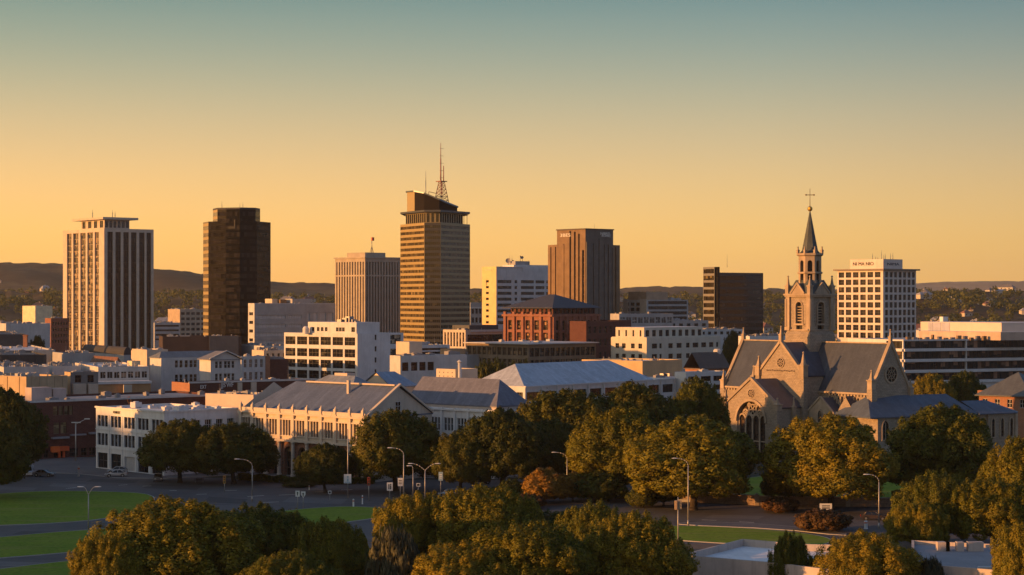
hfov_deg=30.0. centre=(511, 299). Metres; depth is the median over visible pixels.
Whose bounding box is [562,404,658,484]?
tree
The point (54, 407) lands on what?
window
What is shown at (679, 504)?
sign
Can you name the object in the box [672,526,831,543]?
lawn
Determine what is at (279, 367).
brick building
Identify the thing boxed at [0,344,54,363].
office block
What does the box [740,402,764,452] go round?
great window
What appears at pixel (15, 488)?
asphalt patch
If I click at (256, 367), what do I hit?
stone building
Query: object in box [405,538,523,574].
tree
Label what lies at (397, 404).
window
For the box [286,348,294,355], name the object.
window
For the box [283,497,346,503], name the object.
asphalt patch
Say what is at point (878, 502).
street lamp
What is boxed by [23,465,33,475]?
parked van
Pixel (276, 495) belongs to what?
road
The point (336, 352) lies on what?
window
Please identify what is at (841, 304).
window
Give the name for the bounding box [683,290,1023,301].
hills
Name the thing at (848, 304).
window
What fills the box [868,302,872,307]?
window
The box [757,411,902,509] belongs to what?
tree
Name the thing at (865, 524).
bollard
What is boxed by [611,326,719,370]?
office block
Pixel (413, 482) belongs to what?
street lamp
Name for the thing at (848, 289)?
window
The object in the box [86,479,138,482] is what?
asphalt patch
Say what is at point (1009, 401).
window
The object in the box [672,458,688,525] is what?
street lamp
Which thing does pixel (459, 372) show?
building
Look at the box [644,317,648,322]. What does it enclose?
window
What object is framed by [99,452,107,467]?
window
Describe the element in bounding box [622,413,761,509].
tree
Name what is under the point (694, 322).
office block
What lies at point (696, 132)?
sky
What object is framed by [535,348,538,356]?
window
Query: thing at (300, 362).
window
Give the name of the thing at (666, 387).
window
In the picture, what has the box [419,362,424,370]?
window
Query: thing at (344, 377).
hall
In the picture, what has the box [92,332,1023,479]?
ground
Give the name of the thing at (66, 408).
window
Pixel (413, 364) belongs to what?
window
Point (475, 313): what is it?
office block
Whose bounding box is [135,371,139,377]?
window
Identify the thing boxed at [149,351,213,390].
stone building
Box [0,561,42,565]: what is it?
asphalt patch
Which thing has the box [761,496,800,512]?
shrub
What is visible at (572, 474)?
tree
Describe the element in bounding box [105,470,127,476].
parked car
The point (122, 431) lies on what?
corner building
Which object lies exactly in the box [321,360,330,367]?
window
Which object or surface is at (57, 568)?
lawn
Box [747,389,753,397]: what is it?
rose window
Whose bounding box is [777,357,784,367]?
rose window
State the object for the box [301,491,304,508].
road sign
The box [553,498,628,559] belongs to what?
tree
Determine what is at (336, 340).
window
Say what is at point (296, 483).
shrub
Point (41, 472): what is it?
parked car
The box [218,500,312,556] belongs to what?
tree
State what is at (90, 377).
window
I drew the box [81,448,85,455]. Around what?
window
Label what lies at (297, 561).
tree
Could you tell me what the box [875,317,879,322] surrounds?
window
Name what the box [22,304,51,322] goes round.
office block
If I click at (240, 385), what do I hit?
brick building
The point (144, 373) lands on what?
window
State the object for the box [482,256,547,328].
office block
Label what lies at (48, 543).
lawn
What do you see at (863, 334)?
window
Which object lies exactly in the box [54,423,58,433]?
window
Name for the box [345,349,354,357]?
window
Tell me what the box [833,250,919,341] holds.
office tower
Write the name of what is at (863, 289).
window
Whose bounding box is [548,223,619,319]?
office tower
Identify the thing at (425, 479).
street lamp
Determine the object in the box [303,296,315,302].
suburban house
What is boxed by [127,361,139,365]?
shop building
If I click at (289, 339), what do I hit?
window
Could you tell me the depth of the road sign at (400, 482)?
347.92 m
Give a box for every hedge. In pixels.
[236,473,298,482]
[307,477,375,484]
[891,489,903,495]
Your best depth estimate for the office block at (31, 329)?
906.77 m
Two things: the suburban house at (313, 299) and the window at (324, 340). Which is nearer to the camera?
the window at (324, 340)
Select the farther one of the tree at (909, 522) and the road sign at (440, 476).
the road sign at (440, 476)
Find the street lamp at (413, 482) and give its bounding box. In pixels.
[407,465,413,495]
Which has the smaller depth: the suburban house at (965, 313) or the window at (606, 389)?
the window at (606, 389)
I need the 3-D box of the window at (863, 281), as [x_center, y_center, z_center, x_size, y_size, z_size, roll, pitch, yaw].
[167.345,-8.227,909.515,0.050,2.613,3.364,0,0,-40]
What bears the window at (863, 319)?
in the office tower at (876, 298)
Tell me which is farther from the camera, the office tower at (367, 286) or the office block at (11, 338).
the office tower at (367, 286)
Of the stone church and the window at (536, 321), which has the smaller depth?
the stone church
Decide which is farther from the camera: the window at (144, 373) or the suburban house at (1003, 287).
the suburban house at (1003, 287)
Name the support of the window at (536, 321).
in the brick building at (545, 317)
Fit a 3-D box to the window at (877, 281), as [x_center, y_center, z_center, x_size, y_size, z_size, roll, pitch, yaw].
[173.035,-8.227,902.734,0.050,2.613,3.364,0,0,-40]
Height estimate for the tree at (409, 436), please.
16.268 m
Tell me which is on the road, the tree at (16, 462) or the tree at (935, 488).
the tree at (935, 488)
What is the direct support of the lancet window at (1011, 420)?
in the stone chapel
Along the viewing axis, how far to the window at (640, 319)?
887.83 m
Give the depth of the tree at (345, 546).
237.38 m
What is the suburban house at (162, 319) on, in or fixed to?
on the hills at (10, 314)
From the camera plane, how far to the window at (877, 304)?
903.13 m
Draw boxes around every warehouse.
[0,349,45,364]
[0,371,66,395]
[52,350,93,364]
[159,334,240,355]
[582,357,681,376]
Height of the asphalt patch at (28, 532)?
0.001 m
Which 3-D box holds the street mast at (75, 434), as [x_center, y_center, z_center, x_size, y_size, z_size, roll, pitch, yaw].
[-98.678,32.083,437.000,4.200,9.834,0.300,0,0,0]
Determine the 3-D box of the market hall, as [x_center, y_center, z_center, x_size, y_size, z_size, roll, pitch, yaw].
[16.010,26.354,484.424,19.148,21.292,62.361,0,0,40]
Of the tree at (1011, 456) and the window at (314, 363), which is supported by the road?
the tree at (1011, 456)
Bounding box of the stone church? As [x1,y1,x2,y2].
[719,194,914,461]
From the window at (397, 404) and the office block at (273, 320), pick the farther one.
the office block at (273, 320)
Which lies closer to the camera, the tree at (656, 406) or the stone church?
the tree at (656, 406)
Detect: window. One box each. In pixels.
[43,450,47,457]
[53,406,56,414]
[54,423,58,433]
[59,406,62,414]
[61,422,65,432]
[64,406,68,414]
[70,448,76,455]
[75,375,80,382]
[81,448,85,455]
[88,375,93,381]
[89,447,94,454]
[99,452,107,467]
[100,372,105,378]
[107,372,112,377]
[112,454,120,468]
[114,372,119,377]
[121,371,125,377]
[128,371,132,377]
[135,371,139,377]
[139,460,147,472]
[142,371,146,377]
[205,419,210,426]
[216,419,221,426]
[286,336,294,343]
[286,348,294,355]
[289,359,294,366]
[289,370,294,377]
[297,336,306,344]
[297,348,306,355]
[297,359,306,366]
[297,370,306,377]
[309,337,318,344]
[309,348,318,356]
[309,359,318,367]
[309,370,318,378]
[321,337,330,344]
[321,349,330,356]
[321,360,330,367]
[321,371,330,377]
[333,337,342,344]
[333,349,342,356]
[333,360,342,367]
[345,337,354,345]
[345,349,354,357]
[345,360,354,368]
[390,335,399,343]
[390,349,398,354]
[395,401,400,410]
[402,362,407,370]
[411,362,416,370]
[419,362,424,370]
[428,362,433,369]
[503,347,506,354]
[508,347,511,354]
[513,347,516,354]
[518,320,520,329]
[527,320,529,329]
[527,392,537,400]
[535,320,538,329]
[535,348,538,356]
[540,348,543,355]
[544,320,547,329]
[545,348,548,355]
[550,348,553,355]
[590,388,600,396]
[605,387,615,394]
[632,317,636,322]
[638,317,642,322]
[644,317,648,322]
[649,385,657,392]
[663,384,671,391]
[667,317,671,322]
[701,376,709,380]
[713,375,721,380]
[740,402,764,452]
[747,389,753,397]
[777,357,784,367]
[817,409,822,422]
[839,272,843,277]
[839,287,843,292]
[839,302,843,307]
[839,317,843,322]
[846,272,850,277]
[846,287,850,292]
[846,302,850,307]
[846,317,850,322]
[846,332,850,337]
[861,272,865,277]
[861,279,865,284]
[861,287,865,292]
[861,302,865,307]
[861,317,865,322]
[861,332,865,337]
[868,279,872,284]
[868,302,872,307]
[868,317,872,322]
[875,279,879,284]
[875,302,879,307]
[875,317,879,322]
[875,325,879,330]
[881,419,889,440]
[885,365,897,383]
[990,417,995,437]
[999,417,1004,437]
[1007,399,1011,407]
[1009,416,1013,437]
[1020,400,1023,407]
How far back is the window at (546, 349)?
687.07 m
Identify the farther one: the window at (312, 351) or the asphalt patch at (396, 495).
the window at (312, 351)
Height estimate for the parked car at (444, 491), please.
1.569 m
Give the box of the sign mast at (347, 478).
[344,429,350,497]
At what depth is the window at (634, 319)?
885.66 m
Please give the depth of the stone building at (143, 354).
643.66 m
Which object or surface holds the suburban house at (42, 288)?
on the hills at (10, 314)
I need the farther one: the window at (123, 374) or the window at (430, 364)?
the window at (430, 364)
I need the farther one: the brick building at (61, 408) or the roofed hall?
the roofed hall
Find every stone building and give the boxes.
[132,346,167,379]
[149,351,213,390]
[197,350,243,380]
[241,354,269,379]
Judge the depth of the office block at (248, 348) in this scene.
812.71 m
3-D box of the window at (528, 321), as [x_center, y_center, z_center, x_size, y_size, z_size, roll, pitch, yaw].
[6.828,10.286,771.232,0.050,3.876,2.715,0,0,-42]
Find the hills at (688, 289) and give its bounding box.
[620,286,835,292]
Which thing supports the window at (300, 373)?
in the office block at (346, 344)
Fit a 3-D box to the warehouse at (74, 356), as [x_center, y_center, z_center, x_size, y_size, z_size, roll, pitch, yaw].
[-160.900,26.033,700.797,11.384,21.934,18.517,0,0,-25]
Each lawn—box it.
[0,491,154,525]
[0,528,108,558]
[0,560,73,574]
[275,506,384,523]
[667,471,903,501]
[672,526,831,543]
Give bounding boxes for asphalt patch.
[0,486,35,490]
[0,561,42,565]
[14,531,47,534]
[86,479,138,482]
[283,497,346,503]
[391,492,437,497]
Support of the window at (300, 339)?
in the office block at (346, 344)
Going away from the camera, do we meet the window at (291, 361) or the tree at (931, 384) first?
the tree at (931, 384)
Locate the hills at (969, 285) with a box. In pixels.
[835,281,1023,290]
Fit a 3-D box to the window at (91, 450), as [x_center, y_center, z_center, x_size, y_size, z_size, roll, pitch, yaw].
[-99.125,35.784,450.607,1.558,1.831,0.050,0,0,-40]
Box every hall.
[82,344,130,362]
[90,356,120,361]
[237,380,433,481]
[316,372,369,382]
[366,371,416,391]
[412,376,529,478]
[482,360,676,402]
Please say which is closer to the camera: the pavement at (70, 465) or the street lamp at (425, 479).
the street lamp at (425, 479)
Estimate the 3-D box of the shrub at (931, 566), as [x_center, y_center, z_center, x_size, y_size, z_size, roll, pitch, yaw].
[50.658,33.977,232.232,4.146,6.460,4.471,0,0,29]
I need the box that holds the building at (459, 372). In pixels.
[436,360,477,377]
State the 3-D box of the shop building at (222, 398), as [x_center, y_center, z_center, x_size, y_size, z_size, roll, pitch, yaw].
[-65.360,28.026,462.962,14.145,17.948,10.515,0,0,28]
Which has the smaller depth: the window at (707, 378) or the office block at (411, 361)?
the window at (707, 378)
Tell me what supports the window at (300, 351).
in the office block at (346, 344)
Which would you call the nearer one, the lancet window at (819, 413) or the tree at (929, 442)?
the tree at (929, 442)
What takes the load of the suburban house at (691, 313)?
on the hills at (10, 314)
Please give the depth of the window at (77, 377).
546.31 m
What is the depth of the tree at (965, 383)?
562.71 m
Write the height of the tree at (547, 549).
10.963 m
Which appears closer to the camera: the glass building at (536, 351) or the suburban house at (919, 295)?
the glass building at (536, 351)
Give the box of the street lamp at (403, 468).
[388,447,403,493]
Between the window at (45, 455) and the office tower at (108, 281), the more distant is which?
the office tower at (108, 281)
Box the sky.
[0,0,1023,288]
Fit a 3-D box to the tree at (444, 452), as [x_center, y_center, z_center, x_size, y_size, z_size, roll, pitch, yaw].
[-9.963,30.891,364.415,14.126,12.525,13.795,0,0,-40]
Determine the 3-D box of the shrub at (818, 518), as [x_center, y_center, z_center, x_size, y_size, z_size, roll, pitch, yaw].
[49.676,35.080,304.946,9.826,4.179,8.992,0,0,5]
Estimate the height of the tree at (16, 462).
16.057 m
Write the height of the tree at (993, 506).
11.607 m
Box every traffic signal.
[223,476,225,491]
[367,477,369,499]
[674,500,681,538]
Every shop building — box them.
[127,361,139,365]
[205,390,260,407]
[642,374,674,377]
[675,369,725,400]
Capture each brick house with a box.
[683,349,729,373]
[975,372,1023,440]
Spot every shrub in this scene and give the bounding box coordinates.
[281,481,315,487]
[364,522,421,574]
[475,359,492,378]
[487,357,505,374]
[497,478,522,494]
[519,492,545,507]
[573,468,628,501]
[625,486,659,507]
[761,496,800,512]
[793,506,853,530]
[918,556,944,574]
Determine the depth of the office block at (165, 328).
1252.50 m
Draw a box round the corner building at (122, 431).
[95,401,238,475]
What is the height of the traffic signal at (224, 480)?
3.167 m
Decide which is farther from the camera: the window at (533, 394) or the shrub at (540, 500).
the window at (533, 394)
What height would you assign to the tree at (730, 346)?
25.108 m
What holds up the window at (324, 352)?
in the office block at (346, 344)
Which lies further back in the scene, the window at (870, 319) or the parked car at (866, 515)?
the window at (870, 319)
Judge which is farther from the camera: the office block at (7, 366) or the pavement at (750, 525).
the office block at (7, 366)
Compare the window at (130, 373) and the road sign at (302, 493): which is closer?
the road sign at (302, 493)
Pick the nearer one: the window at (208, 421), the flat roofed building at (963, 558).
the flat roofed building at (963, 558)
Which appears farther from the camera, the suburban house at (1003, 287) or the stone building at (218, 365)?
the suburban house at (1003, 287)
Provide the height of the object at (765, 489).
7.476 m
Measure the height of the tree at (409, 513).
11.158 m
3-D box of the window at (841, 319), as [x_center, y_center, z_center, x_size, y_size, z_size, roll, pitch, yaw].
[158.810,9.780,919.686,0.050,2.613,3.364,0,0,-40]
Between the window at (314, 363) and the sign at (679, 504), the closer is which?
the sign at (679, 504)
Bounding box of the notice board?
[820,503,831,509]
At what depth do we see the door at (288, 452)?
402.18 m
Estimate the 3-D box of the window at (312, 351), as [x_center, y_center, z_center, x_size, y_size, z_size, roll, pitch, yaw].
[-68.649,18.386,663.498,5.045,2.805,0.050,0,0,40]
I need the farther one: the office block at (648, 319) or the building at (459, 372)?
the office block at (648, 319)
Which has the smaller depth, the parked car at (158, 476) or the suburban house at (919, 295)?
the parked car at (158, 476)
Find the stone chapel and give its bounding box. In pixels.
[835,394,1017,456]
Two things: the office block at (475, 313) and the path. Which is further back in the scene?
the office block at (475, 313)
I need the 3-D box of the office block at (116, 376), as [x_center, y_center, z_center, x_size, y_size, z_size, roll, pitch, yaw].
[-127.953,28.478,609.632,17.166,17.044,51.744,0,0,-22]
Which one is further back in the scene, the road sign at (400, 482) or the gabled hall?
the gabled hall
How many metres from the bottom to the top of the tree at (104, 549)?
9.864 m
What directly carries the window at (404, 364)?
in the office block at (411, 361)
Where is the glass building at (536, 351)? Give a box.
[463,339,598,366]
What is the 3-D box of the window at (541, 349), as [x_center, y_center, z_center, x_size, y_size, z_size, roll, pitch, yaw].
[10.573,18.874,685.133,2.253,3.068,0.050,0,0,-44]
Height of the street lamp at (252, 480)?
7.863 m
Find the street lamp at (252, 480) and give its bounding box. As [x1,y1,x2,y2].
[236,459,252,501]
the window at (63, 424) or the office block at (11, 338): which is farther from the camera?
the office block at (11, 338)
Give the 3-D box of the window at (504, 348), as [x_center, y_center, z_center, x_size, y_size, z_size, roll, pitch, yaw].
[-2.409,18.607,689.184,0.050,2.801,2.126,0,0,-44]
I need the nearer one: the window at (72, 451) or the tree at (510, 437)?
the tree at (510, 437)
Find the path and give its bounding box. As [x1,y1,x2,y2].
[685,544,716,550]
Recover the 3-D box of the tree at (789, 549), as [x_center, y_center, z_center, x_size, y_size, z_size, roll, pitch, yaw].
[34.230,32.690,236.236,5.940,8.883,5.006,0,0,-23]
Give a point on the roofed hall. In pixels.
(102, 359)
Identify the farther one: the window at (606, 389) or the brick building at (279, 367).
the brick building at (279, 367)
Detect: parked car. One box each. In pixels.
[32,469,55,476]
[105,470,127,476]
[107,466,127,472]
[153,473,162,481]
[438,488,457,495]
[469,478,490,483]
[860,511,886,520]
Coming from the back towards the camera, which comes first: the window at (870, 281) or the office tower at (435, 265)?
the office tower at (435, 265)
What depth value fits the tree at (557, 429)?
368.07 m
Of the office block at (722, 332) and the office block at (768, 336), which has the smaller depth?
the office block at (768, 336)
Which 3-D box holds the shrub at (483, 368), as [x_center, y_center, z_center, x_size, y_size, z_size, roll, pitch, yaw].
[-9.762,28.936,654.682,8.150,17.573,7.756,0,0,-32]
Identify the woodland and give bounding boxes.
[0,285,1023,340]
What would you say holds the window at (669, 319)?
in the office block at (648, 319)
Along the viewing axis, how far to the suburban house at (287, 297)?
2579.36 m
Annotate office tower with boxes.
[63,210,153,350]
[203,207,270,344]
[334,237,399,332]
[400,146,469,343]
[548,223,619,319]
[703,267,762,335]
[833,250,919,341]
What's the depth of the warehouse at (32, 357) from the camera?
644.72 m
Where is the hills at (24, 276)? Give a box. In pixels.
[0,262,836,298]
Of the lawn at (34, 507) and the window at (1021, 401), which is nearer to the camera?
the lawn at (34, 507)
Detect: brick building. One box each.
[23,387,204,458]
[45,314,68,351]
[172,377,314,392]
[270,356,288,378]
[502,294,601,340]
[570,321,623,358]
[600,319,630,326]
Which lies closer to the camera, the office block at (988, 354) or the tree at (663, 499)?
the tree at (663, 499)
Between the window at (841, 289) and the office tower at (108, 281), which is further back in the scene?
the office tower at (108, 281)
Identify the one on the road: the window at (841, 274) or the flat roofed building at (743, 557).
the flat roofed building at (743, 557)
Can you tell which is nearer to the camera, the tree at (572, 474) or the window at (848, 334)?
the tree at (572, 474)
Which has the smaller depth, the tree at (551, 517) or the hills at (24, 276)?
the tree at (551, 517)
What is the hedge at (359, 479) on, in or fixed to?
on the road
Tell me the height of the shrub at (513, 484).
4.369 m
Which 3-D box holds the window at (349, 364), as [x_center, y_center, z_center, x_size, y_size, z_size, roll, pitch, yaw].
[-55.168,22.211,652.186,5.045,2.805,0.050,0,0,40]
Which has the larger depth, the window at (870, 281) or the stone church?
the window at (870, 281)
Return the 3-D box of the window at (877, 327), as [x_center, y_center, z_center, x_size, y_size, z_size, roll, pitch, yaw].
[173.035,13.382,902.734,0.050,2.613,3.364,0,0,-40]
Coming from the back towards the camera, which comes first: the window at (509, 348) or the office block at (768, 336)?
the office block at (768, 336)
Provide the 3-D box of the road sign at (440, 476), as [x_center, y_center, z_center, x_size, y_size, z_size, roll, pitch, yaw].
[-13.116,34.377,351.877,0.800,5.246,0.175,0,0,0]
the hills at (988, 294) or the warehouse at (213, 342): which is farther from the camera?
the hills at (988, 294)
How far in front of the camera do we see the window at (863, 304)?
909.55 m
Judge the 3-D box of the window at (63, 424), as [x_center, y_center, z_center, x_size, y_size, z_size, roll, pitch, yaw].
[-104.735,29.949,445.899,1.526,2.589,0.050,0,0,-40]
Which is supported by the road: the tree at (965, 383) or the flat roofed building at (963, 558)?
the flat roofed building at (963, 558)
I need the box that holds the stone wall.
[680,492,893,506]
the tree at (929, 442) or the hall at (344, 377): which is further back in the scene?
the hall at (344, 377)
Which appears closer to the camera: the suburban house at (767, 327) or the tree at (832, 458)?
the tree at (832, 458)
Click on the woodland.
(977, 296)
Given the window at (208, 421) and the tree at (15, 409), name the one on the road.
the tree at (15, 409)
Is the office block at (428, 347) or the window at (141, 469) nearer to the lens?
the window at (141, 469)
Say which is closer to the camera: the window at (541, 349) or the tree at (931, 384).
the tree at (931, 384)
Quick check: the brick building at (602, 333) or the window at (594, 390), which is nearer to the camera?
the window at (594, 390)
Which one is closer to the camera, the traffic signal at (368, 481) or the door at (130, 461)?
the traffic signal at (368, 481)
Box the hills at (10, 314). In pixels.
[0,291,1023,331]
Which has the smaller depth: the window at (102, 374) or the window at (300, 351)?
the window at (102, 374)
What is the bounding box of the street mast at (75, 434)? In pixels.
[71,418,89,460]
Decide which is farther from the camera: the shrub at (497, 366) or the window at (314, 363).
the window at (314, 363)
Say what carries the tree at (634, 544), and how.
on the road
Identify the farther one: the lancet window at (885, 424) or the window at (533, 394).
the window at (533, 394)
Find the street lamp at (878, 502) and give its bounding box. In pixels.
[863,474,879,528]
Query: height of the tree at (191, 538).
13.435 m
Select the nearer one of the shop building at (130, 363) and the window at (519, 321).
the shop building at (130, 363)
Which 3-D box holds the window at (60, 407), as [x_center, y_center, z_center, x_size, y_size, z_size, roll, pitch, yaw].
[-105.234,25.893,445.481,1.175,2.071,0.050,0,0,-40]
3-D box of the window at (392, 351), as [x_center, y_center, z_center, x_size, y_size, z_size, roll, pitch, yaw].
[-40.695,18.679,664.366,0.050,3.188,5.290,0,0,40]
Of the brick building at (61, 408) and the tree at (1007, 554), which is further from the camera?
the brick building at (61, 408)
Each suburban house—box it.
[40,285,49,291]
[155,317,167,321]
[280,296,294,298]
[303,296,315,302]
[688,311,695,317]
[763,322,773,332]
[916,292,932,298]
[960,310,971,316]
[982,301,990,306]
[998,284,1015,291]
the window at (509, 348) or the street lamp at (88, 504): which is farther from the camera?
the window at (509, 348)
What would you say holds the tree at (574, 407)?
on the road
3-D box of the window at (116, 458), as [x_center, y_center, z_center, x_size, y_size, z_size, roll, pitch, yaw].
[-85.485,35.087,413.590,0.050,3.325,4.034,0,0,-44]
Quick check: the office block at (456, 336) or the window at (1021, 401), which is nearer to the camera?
the window at (1021, 401)
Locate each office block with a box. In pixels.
[0,320,49,347]
[0,330,24,345]
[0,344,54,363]
[0,360,48,373]
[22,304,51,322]
[42,361,80,374]
[64,370,97,393]
[75,360,151,392]
[154,318,179,348]
[168,304,202,334]
[241,340,283,355]
[248,299,334,343]
[252,343,283,357]
[284,316,402,380]
[390,341,466,383]
[420,334,449,353]
[440,348,479,367]
[443,325,502,347]
[470,302,481,324]
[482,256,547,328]
[610,312,672,326]
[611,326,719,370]
[623,292,687,319]
[673,318,707,327]
[703,324,742,351]
[738,333,784,344]
[848,317,1023,393]
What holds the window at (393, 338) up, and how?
in the office block at (346, 344)
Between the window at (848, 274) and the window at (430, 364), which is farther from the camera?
the window at (848, 274)
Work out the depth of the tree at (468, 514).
254.41 m
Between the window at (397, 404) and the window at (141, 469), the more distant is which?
the window at (141, 469)
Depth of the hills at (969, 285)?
10157.28 m
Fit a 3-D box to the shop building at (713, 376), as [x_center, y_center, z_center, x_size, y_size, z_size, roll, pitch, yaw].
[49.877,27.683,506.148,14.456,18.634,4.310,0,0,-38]
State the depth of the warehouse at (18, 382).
535.34 m
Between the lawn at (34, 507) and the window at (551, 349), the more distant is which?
the window at (551, 349)
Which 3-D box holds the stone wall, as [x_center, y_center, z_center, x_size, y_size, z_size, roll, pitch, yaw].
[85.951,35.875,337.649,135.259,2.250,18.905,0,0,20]
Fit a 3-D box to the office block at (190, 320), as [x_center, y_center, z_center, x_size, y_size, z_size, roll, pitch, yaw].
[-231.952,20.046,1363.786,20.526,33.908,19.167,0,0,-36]
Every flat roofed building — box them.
[690,539,831,574]
[912,540,996,574]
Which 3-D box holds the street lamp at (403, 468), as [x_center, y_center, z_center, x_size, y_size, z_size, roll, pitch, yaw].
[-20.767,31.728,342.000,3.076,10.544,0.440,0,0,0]
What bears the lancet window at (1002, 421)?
in the stone chapel
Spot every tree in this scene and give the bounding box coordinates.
[0,385,49,462]
[0,414,32,484]
[28,335,45,347]
[65,528,150,574]
[83,492,267,574]
[133,418,224,482]
[190,420,280,483]
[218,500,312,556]
[234,548,345,574]
[282,514,370,574]
[292,442,356,492]
[348,407,440,490]
[370,489,457,554]
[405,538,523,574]
[421,429,492,492]
[421,480,549,552]
[451,405,553,484]
[466,518,602,574]
[515,388,610,458]
[520,467,571,503]
[524,416,581,474]
[529,508,570,528]
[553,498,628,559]
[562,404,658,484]
[563,471,585,501]
[574,507,700,574]
[590,379,677,429]
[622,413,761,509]
[650,489,680,505]
[668,375,730,426]
[722,330,738,365]
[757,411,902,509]
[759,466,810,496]
[767,529,812,574]
[812,528,924,574]
[882,500,950,544]
[884,401,994,486]
[889,468,973,532]
[912,373,957,400]
[944,369,986,400]
[949,472,1023,542]
[976,434,1023,489]
[989,519,1023,574]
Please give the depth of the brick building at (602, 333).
750.20 m
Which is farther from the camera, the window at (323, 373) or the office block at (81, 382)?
the window at (323, 373)
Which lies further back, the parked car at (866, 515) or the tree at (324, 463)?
the tree at (324, 463)
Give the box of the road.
[0,473,999,574]
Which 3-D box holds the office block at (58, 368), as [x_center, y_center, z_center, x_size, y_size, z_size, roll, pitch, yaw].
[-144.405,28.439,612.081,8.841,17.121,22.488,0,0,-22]
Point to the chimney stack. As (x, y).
(25, 340)
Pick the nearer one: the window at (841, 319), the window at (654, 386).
the window at (654, 386)
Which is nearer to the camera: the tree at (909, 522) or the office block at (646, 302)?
the tree at (909, 522)
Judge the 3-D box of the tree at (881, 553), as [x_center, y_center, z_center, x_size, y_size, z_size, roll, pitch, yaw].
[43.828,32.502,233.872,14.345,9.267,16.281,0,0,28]
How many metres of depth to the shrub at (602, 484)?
346.69 m
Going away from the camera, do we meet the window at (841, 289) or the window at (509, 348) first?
the window at (509, 348)
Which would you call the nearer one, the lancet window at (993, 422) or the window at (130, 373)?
the lancet window at (993, 422)
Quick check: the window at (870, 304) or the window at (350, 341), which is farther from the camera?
the window at (870, 304)
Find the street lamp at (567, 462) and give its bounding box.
[552,452,567,498]
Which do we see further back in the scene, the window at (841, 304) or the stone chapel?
the window at (841, 304)
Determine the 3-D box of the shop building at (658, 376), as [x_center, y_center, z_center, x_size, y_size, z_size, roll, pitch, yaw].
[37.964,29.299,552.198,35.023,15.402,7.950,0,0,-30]
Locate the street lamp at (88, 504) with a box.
[77,486,100,534]
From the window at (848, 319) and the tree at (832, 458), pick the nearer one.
the tree at (832, 458)
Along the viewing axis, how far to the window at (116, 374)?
592.36 m
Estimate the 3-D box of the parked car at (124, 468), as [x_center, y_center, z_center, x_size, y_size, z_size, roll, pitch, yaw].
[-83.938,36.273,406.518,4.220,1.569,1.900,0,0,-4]
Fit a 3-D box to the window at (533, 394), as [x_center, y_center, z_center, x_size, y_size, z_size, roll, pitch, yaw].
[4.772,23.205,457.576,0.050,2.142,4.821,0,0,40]
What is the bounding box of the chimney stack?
[22,335,28,346]
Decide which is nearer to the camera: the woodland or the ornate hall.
the ornate hall
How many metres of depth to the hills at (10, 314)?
2447.48 m
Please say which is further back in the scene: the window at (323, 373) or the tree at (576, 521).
the window at (323, 373)
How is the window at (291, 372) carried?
in the office block at (346, 344)
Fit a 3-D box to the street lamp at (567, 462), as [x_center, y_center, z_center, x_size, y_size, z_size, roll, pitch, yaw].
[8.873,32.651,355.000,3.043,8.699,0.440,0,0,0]
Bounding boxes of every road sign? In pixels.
[295,491,299,507]
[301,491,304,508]
[387,482,392,490]
[398,478,402,495]
[439,472,442,480]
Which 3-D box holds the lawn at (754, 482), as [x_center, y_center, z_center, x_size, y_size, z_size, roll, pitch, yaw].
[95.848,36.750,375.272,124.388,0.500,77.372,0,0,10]
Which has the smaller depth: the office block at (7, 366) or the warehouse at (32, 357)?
the office block at (7, 366)
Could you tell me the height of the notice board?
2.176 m
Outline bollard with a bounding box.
[864,521,867,528]
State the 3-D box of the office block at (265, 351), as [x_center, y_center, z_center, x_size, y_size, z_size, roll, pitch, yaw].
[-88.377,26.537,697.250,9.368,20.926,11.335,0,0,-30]
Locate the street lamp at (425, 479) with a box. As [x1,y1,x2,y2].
[408,463,440,498]
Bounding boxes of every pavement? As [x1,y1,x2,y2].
[32,457,525,478]
[679,522,846,535]
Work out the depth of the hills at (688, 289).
4483.48 m
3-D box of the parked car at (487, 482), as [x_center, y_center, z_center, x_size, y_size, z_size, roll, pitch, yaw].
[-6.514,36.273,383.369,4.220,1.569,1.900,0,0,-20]
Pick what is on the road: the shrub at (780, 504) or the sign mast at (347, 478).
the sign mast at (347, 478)
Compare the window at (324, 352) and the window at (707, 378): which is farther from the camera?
the window at (324, 352)
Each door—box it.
[126,457,134,471]
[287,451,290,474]
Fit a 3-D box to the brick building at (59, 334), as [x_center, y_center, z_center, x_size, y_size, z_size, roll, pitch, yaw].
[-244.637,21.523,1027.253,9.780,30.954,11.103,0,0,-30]
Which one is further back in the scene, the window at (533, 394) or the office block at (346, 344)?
the office block at (346, 344)
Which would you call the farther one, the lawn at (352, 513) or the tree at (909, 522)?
the lawn at (352, 513)
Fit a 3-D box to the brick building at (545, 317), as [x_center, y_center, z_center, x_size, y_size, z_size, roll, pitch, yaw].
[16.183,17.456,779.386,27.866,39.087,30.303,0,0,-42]
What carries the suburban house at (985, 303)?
on the hills at (10, 314)
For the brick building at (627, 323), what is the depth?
777.73 m
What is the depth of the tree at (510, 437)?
360.90 m
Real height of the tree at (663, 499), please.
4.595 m
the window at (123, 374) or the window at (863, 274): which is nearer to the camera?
the window at (123, 374)
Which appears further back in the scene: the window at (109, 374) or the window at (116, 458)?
the window at (109, 374)
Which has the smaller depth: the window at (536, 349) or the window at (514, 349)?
the window at (536, 349)
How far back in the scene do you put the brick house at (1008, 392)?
504.71 m

